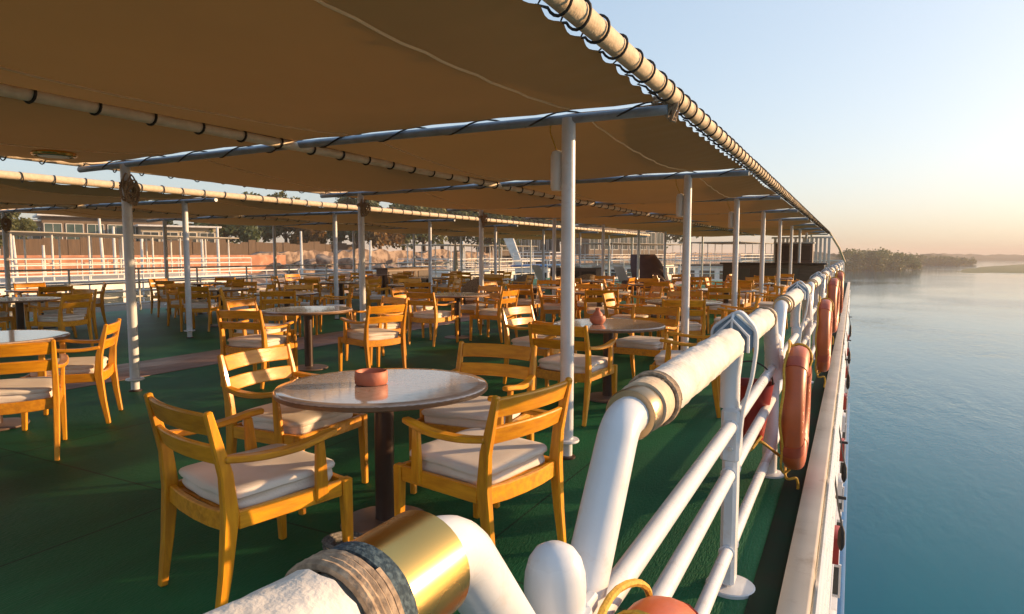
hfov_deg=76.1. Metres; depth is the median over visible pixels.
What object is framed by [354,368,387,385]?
ashtray
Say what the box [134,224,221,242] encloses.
pavilion
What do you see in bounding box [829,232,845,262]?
canopy stay
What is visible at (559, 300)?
armchair
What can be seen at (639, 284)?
round table
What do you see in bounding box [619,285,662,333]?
armchair
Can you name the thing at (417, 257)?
boulder
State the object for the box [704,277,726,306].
armchair
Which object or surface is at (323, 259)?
boulder
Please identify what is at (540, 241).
window
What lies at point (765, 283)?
round table
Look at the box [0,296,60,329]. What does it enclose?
round table
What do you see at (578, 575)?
guard railing
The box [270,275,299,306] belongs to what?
armchair
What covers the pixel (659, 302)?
round table
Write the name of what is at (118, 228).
window
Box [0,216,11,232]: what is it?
rope bundle
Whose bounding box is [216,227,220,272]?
mooring pole
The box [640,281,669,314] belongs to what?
armchair
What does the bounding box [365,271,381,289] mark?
armchair
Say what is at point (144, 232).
window
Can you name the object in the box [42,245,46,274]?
mooring pole
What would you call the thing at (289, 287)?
armchair
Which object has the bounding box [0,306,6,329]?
armchair
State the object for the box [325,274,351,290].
armchair
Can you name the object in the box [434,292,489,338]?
round table
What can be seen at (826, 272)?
guard railing
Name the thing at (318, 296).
armchair
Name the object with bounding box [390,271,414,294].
armchair
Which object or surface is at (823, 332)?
lifebuoy
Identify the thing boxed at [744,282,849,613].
river ship
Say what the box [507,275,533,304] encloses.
armchair
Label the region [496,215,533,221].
broadleaf tree
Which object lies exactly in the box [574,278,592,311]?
armchair
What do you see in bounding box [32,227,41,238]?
window
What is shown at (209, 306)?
armchair
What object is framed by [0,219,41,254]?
pavilion
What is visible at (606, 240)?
window
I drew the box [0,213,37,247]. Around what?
broadleaf tree
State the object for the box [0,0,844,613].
deck
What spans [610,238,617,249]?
window
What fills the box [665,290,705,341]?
armchair
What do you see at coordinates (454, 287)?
armchair
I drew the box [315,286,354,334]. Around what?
armchair
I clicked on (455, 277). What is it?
armchair
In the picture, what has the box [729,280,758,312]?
armchair
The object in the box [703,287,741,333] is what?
armchair
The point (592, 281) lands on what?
round table
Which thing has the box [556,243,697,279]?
moored boat
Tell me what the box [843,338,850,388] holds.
boat fender
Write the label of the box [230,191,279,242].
broadleaf tree
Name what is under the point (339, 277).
armchair
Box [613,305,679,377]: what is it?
armchair
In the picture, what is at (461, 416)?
armchair
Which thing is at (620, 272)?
sun lounger
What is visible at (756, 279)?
armchair
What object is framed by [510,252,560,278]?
moored boat
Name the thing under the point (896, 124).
sky
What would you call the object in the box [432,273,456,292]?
armchair
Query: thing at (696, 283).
armchair
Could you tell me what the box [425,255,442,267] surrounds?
boulder
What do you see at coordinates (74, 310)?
armchair
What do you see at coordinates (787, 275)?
armchair
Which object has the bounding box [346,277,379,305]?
armchair
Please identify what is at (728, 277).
armchair
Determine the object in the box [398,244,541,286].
moored boat
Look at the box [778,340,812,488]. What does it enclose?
lifebuoy
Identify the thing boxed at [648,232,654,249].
window
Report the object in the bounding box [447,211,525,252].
broadleaf tree
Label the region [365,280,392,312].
armchair
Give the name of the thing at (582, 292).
round table
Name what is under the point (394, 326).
armchair
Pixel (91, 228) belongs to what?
window
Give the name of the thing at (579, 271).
service cabinet
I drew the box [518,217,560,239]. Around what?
broadleaf tree
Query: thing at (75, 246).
board fence
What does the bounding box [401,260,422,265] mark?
boulder
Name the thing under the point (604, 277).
armchair
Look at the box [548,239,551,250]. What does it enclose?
window
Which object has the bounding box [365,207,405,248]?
broadleaf tree
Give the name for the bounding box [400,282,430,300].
armchair
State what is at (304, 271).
boulder
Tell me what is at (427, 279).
round table
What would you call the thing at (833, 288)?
lifebuoy
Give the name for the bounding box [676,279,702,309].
armchair
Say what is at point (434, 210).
broadleaf tree
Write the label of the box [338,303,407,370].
armchair
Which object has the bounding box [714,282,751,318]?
armchair
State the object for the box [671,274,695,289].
armchair
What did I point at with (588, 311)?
armchair
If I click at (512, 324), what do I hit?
armchair
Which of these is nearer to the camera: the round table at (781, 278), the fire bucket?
the fire bucket
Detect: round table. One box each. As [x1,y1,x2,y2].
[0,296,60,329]
[0,330,69,430]
[4,288,61,328]
[178,282,223,313]
[195,287,248,326]
[254,291,318,334]
[261,306,352,371]
[272,368,487,536]
[292,277,327,303]
[319,281,358,303]
[367,274,391,294]
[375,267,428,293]
[388,283,436,288]
[409,277,445,292]
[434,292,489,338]
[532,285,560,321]
[553,318,665,402]
[574,290,629,333]
[581,280,611,297]
[628,283,675,316]
[645,299,722,349]
[671,278,711,286]
[697,288,756,315]
[727,282,773,313]
[768,277,792,301]
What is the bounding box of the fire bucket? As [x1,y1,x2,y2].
[740,360,774,440]
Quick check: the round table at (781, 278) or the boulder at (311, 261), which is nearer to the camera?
the round table at (781, 278)
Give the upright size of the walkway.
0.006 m
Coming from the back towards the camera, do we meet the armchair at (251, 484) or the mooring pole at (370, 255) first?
the mooring pole at (370, 255)
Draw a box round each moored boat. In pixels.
[0,230,251,306]
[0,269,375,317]
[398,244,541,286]
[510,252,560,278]
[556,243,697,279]
[674,241,773,280]
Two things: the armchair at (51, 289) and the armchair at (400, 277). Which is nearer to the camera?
the armchair at (51, 289)
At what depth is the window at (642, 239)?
150.62 m
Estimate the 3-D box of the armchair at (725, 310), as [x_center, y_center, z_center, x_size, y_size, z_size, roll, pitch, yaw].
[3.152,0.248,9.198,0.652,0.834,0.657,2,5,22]
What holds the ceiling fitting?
attached to the deck
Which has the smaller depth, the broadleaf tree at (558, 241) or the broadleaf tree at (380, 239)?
the broadleaf tree at (380, 239)
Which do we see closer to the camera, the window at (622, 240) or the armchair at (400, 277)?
the armchair at (400, 277)
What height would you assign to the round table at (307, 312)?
0.734 m
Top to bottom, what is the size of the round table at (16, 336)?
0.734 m
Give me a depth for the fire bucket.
3.79 m
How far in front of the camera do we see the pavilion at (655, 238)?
145.86 m
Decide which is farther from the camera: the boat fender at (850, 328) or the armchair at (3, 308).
the boat fender at (850, 328)
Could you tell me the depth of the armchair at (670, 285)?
12.63 m
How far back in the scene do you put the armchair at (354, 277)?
21.02 m
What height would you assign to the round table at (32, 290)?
0.734 m
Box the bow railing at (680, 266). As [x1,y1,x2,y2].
[547,259,843,280]
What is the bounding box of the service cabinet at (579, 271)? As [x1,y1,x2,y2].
[549,267,600,291]
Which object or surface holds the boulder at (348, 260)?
on the riverbank
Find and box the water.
[844,261,1023,613]
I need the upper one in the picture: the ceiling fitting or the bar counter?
the ceiling fitting
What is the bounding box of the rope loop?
[749,435,779,457]
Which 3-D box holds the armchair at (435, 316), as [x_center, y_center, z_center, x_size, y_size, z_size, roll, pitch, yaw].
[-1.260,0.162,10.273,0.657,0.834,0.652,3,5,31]
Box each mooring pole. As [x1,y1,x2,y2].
[12,236,18,275]
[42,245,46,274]
[98,218,105,273]
[112,226,116,273]
[140,239,143,272]
[201,239,203,270]
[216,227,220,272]
[300,231,303,284]
[369,241,370,269]
[462,241,463,270]
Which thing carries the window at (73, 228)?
in the pavilion at (60, 223)
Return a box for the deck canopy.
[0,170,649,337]
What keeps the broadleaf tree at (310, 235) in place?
on the riverbank
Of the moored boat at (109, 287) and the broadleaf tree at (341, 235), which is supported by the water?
the moored boat at (109, 287)
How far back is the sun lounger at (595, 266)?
26.11 m
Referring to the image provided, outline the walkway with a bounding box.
[65,281,681,389]
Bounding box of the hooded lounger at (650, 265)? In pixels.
[622,254,668,288]
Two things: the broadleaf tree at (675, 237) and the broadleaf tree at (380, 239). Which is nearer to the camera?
the broadleaf tree at (380, 239)
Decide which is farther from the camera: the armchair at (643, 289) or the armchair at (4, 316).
the armchair at (643, 289)
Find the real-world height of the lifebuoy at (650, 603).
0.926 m
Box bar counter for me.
[720,262,827,292]
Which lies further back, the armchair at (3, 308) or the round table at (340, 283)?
the round table at (340, 283)
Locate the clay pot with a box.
[589,307,605,323]
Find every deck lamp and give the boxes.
[550,125,561,190]
[676,179,683,216]
[728,205,733,227]
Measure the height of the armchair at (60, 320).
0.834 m
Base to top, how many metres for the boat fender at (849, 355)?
1.172 m
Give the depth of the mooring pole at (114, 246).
51.73 m
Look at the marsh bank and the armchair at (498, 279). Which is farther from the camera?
the marsh bank
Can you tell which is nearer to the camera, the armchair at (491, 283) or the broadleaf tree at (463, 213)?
the armchair at (491, 283)
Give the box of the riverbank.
[193,248,772,293]
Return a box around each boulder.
[282,264,293,273]
[292,262,314,273]
[306,259,316,266]
[316,254,333,266]
[338,257,358,269]
[371,264,384,272]
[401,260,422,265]
[412,255,424,261]
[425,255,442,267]
[475,255,490,264]
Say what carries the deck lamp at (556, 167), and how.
hanging from the deck
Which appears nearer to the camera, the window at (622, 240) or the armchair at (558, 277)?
the armchair at (558, 277)
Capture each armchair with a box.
[0,293,16,329]
[0,303,14,329]
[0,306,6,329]
[0,339,68,460]
[13,282,55,324]
[20,318,122,430]
[25,285,72,329]
[26,292,93,348]
[37,288,97,338]
[71,282,106,326]
[143,392,353,608]
[148,278,170,313]
[155,280,196,317]
[164,283,211,326]
[177,286,223,331]
[202,277,234,301]
[207,278,244,314]
[216,309,297,388]
[217,343,367,514]
[218,287,258,331]
[224,281,256,320]
[224,298,295,367]
[236,283,276,323]
[259,290,301,337]
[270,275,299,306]
[277,284,313,327]
[284,274,309,299]
[299,279,333,305]
[304,277,333,303]
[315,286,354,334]
[322,275,344,303]
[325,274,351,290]
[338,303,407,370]
[345,296,407,365]
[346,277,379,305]
[347,278,381,310]
[350,272,375,291]
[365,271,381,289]
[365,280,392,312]
[386,272,411,294]
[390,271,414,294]
[390,287,432,337]
[392,273,403,295]
[393,275,421,294]
[393,377,572,544]
[396,278,423,305]
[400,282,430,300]
[406,291,458,346]
[409,341,536,508]
[431,279,461,315]
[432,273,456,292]
[433,274,461,303]
[450,271,469,283]
[453,275,465,305]
[456,272,478,286]
[461,285,501,334]
[469,289,518,342]
[484,274,503,286]
[484,277,505,307]
[484,280,518,317]
[497,271,511,288]
[501,305,576,386]
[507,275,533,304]
[507,284,545,321]
[528,322,617,426]
[530,280,560,319]
[537,285,560,321]
[550,276,577,293]
[552,282,589,321]
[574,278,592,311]
[574,284,603,318]
[582,289,620,335]
[588,275,613,297]
[602,279,630,303]
[602,292,651,336]
[608,277,635,306]
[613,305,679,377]
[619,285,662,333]
[636,278,664,303]
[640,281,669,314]
[650,316,725,417]
[652,275,678,292]
[657,299,706,342]
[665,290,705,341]
[668,283,699,309]
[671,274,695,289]
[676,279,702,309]
[690,276,710,294]
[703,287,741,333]
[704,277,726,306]
[710,295,761,352]
[711,275,731,287]
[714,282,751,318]
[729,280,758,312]
[745,277,769,309]
[747,285,789,328]
[754,275,775,301]
[768,279,799,301]
[769,273,793,292]
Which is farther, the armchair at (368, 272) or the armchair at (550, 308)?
the armchair at (368, 272)
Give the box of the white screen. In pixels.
[771,236,832,266]
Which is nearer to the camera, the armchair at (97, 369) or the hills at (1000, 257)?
the armchair at (97, 369)
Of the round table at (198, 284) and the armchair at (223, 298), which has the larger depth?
the round table at (198, 284)
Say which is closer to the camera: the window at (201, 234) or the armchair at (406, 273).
the armchair at (406, 273)
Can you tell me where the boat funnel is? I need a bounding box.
[503,238,522,264]
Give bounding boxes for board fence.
[1,237,356,254]
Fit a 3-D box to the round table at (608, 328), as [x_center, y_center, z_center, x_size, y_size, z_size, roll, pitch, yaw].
[0.935,0.524,6.363,1.079,0.734,1.079,2,5,27]
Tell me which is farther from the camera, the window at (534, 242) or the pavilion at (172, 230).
the window at (534, 242)
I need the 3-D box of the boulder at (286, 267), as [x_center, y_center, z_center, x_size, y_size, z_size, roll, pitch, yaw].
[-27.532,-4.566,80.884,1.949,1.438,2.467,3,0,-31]
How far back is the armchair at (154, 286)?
15.41 m
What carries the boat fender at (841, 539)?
hanging from the river ship
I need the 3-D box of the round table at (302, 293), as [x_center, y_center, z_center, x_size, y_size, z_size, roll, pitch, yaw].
[-3.929,0.115,11.449,1.079,0.734,1.079,-1,5,-13]
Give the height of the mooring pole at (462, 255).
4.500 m
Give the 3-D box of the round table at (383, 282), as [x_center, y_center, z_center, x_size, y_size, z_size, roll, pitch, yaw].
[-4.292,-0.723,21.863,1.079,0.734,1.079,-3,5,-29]
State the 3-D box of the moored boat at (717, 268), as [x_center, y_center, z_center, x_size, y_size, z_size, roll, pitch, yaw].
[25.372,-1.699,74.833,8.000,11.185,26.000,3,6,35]
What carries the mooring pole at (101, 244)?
on the riverbank
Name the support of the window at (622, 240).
in the pavilion at (655, 238)
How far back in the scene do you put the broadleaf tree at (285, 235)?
103.71 m
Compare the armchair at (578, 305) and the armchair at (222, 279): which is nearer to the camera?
the armchair at (578, 305)
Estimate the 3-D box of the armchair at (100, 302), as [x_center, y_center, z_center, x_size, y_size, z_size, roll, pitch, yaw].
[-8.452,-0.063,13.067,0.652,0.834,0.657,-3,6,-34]
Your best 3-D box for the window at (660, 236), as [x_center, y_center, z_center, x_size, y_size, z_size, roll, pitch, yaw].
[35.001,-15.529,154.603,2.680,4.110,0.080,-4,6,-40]
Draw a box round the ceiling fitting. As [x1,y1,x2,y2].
[30,149,77,158]
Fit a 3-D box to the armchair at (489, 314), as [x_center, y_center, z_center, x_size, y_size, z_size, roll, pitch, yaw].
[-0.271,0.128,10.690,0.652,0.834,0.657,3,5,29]
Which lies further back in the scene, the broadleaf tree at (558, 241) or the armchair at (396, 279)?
the broadleaf tree at (558, 241)
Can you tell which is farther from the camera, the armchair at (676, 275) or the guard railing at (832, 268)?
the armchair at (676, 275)
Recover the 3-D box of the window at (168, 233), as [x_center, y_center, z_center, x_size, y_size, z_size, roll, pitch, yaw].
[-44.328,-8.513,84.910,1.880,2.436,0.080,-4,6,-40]
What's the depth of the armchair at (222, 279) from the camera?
16.51 m
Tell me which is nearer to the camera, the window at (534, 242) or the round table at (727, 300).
the round table at (727, 300)
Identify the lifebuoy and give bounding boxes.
[597,578,697,613]
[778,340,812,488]
[815,296,833,387]
[826,275,840,344]
[835,269,844,322]
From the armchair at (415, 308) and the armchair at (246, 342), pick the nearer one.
the armchair at (246, 342)
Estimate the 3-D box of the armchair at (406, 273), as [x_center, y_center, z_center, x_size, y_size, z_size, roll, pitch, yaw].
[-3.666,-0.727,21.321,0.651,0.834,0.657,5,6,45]
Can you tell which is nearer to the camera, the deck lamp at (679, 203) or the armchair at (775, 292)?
the deck lamp at (679, 203)
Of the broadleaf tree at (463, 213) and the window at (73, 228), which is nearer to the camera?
the window at (73, 228)
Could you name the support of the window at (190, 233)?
in the pavilion at (172, 230)
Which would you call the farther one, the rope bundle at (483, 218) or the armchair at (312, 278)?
the armchair at (312, 278)
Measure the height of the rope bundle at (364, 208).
0.275 m
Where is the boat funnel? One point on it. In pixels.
(510, 243)
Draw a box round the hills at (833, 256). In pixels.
[741,251,910,269]
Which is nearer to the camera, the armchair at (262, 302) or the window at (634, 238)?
the armchair at (262, 302)
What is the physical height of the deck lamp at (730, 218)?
0.492 m
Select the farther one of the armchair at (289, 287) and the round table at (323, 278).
the round table at (323, 278)
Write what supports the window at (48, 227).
in the pavilion at (60, 223)
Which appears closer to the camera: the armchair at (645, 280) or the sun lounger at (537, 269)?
the armchair at (645, 280)
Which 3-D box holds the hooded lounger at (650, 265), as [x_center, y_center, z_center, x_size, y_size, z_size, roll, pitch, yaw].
[5.301,-1.411,25.958,1.803,1.350,1.895,-3,5,-32]
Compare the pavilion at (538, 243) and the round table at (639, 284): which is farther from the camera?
the pavilion at (538, 243)
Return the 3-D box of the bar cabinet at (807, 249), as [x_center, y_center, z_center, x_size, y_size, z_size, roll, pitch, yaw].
[10.693,-1.524,24.831,1.420,1.855,0.700,2,5,27]
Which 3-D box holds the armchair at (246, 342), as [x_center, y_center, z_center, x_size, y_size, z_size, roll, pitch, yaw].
[-2.768,0.416,7.105,0.657,0.834,0.652,1,5,15]
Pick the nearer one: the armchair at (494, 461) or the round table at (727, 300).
the armchair at (494, 461)
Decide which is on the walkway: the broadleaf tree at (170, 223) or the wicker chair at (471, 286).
the wicker chair at (471, 286)
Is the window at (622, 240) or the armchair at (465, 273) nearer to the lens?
the armchair at (465, 273)
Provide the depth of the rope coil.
2.89 m
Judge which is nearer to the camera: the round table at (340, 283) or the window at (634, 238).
the round table at (340, 283)
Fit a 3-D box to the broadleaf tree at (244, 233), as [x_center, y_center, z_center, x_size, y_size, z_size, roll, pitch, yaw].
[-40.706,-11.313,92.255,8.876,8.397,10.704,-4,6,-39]
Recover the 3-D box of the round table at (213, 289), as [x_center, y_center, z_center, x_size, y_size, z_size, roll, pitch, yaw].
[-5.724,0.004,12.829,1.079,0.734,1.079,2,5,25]
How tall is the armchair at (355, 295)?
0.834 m
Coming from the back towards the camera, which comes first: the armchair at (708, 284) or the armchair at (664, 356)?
the armchair at (708, 284)
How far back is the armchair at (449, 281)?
18.39 m
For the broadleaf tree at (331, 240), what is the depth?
113.01 m
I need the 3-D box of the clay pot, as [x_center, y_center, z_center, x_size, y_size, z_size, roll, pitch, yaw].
[0.822,0.082,6.284,0.156,0.160,0.156,2,5,27]
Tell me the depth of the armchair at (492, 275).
18.91 m
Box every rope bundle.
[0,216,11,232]
[119,173,140,205]
[357,199,369,216]
[478,212,487,227]
[651,95,680,122]
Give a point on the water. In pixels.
(935, 507)
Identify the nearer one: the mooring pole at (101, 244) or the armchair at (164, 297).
the armchair at (164, 297)
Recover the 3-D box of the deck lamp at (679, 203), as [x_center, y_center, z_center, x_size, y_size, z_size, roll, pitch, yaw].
[1.942,-1.285,7.547,0.094,0.492,0.090,-1,5,-14]
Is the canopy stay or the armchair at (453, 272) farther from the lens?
the canopy stay
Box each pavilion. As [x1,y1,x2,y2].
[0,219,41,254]
[32,214,162,240]
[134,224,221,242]
[476,238,551,255]
[575,224,663,255]
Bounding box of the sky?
[0,0,1023,254]
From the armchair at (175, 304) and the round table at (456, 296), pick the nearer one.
the round table at (456, 296)
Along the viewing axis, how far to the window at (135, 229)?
83.63 m
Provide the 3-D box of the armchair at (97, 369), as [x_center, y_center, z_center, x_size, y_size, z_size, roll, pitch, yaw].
[-3.687,0.542,5.537,0.652,0.834,0.657,-2,5,-20]
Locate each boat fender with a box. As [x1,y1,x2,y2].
[834,476,845,550]
[839,424,847,481]
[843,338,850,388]
[845,322,850,363]
[847,305,851,336]
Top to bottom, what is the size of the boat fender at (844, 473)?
1.131 m
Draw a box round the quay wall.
[0,255,285,276]
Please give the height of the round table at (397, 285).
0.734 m
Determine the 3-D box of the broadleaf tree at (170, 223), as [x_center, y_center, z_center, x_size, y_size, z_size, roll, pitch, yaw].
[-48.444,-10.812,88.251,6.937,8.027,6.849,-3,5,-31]
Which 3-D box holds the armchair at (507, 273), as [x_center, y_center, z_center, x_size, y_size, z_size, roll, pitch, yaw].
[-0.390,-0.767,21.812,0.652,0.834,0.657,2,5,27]
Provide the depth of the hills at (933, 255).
586.18 m
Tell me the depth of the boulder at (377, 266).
90.79 m
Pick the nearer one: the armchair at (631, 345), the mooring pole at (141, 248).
the armchair at (631, 345)
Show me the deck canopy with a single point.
(46, 194)
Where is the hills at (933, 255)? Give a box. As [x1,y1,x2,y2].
[912,254,968,265]
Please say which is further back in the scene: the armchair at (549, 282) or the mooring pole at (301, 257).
the mooring pole at (301, 257)
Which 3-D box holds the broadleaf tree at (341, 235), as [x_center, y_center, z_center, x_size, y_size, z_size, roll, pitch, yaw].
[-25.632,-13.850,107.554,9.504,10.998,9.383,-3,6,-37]
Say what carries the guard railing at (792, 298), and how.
on the deck
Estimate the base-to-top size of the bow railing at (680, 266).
1.122 m
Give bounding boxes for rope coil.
[321,531,362,549]
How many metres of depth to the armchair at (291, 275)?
19.07 m
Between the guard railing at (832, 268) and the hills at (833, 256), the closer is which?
the guard railing at (832, 268)
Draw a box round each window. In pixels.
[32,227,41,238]
[43,223,62,238]
[65,223,83,238]
[87,224,103,233]
[107,224,122,233]
[133,225,138,240]
[142,231,158,241]
[162,232,177,241]
[181,232,196,241]
[200,233,214,242]
[521,239,528,249]
[532,240,537,250]
[539,239,546,250]
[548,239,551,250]
[590,231,597,249]
[600,239,607,249]
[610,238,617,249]
[620,231,627,249]
[629,232,636,249]
[640,232,646,249]
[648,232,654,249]
[656,233,663,249]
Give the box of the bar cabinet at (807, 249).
[774,242,815,262]
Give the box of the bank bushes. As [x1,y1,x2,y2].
[836,247,976,271]
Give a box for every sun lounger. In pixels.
[532,265,549,284]
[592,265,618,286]
[613,265,630,289]
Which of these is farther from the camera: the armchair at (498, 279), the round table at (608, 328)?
the armchair at (498, 279)
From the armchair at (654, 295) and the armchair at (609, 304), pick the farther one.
the armchair at (654, 295)
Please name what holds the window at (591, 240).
in the pavilion at (655, 238)
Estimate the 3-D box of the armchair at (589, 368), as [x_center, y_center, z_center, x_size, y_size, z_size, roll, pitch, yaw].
[0.519,0.533,5.657,0.657,0.834,0.652,3,5,31]
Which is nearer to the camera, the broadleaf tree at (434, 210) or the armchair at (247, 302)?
the armchair at (247, 302)
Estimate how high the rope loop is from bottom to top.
0.214 m
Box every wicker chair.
[461,278,493,304]
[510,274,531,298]
[577,274,597,297]
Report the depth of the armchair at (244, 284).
13.81 m
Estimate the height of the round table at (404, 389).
0.734 m
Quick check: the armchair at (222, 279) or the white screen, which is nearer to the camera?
the armchair at (222, 279)
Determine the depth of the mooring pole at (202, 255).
55.74 m
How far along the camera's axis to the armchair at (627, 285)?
16.39 m
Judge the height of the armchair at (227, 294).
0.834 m
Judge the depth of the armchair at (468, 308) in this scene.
11.68 m
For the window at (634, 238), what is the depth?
148.52 m
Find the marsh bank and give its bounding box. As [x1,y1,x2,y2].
[957,264,1023,272]
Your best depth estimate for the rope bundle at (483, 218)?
12.76 m
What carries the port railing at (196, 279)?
on the deck
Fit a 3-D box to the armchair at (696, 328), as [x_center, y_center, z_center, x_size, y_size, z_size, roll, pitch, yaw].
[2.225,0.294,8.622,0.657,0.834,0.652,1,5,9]
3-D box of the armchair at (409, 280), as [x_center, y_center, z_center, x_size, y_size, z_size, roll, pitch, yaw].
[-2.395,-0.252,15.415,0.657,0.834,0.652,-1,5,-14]
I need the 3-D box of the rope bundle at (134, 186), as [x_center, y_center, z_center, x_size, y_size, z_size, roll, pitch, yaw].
[-3.846,-1.174,6.551,0.186,0.332,0.178,2,5,27]
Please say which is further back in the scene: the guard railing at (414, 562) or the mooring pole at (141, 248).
the mooring pole at (141, 248)
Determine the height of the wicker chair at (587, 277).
0.820 m
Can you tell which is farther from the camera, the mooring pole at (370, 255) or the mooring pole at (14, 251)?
the mooring pole at (370, 255)
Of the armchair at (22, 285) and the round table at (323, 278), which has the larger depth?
the round table at (323, 278)
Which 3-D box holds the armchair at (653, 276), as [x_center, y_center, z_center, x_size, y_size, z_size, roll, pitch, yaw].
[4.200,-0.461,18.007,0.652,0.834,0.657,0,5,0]
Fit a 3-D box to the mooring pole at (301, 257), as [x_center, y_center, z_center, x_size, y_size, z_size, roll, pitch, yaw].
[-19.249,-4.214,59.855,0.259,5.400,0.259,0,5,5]
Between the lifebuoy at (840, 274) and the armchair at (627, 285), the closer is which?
the lifebuoy at (840, 274)
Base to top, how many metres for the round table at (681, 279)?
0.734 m
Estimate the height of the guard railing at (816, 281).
1.174 m
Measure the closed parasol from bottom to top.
2.000 m
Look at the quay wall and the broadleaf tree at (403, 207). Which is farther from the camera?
the broadleaf tree at (403, 207)
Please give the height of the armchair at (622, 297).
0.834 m
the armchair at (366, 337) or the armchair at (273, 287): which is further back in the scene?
the armchair at (273, 287)
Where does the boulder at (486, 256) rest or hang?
on the riverbank
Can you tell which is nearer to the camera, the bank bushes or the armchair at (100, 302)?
the armchair at (100, 302)
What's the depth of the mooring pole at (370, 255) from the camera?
61.66 m
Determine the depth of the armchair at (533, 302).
12.70 m
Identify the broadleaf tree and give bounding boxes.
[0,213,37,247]
[139,200,178,224]
[188,222,262,243]
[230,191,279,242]
[264,191,299,241]
[288,227,327,244]
[326,198,351,243]
[327,197,381,248]
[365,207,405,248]
[386,203,435,250]
[402,205,448,250]
[417,207,469,248]
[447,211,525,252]
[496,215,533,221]
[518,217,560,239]
[539,221,578,251]
[659,234,698,259]
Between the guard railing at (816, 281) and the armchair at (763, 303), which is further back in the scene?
the armchair at (763, 303)
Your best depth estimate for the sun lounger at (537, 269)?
27.04 m
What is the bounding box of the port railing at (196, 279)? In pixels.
[0,260,539,309]
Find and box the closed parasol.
[453,240,457,273]
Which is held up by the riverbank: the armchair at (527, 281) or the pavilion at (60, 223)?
the pavilion at (60, 223)
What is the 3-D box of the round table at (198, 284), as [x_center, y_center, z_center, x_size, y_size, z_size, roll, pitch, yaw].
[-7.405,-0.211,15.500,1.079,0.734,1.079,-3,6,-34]
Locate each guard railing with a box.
[204,510,535,613]
[524,307,779,613]
[762,281,811,478]
[801,272,824,383]
[821,267,831,297]
[828,265,836,276]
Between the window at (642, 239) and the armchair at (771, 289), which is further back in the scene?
the window at (642, 239)
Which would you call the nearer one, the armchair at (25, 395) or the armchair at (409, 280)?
the armchair at (25, 395)
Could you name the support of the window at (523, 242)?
in the pavilion at (538, 243)
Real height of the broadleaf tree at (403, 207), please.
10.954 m
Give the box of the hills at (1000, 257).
[931,253,1023,260]

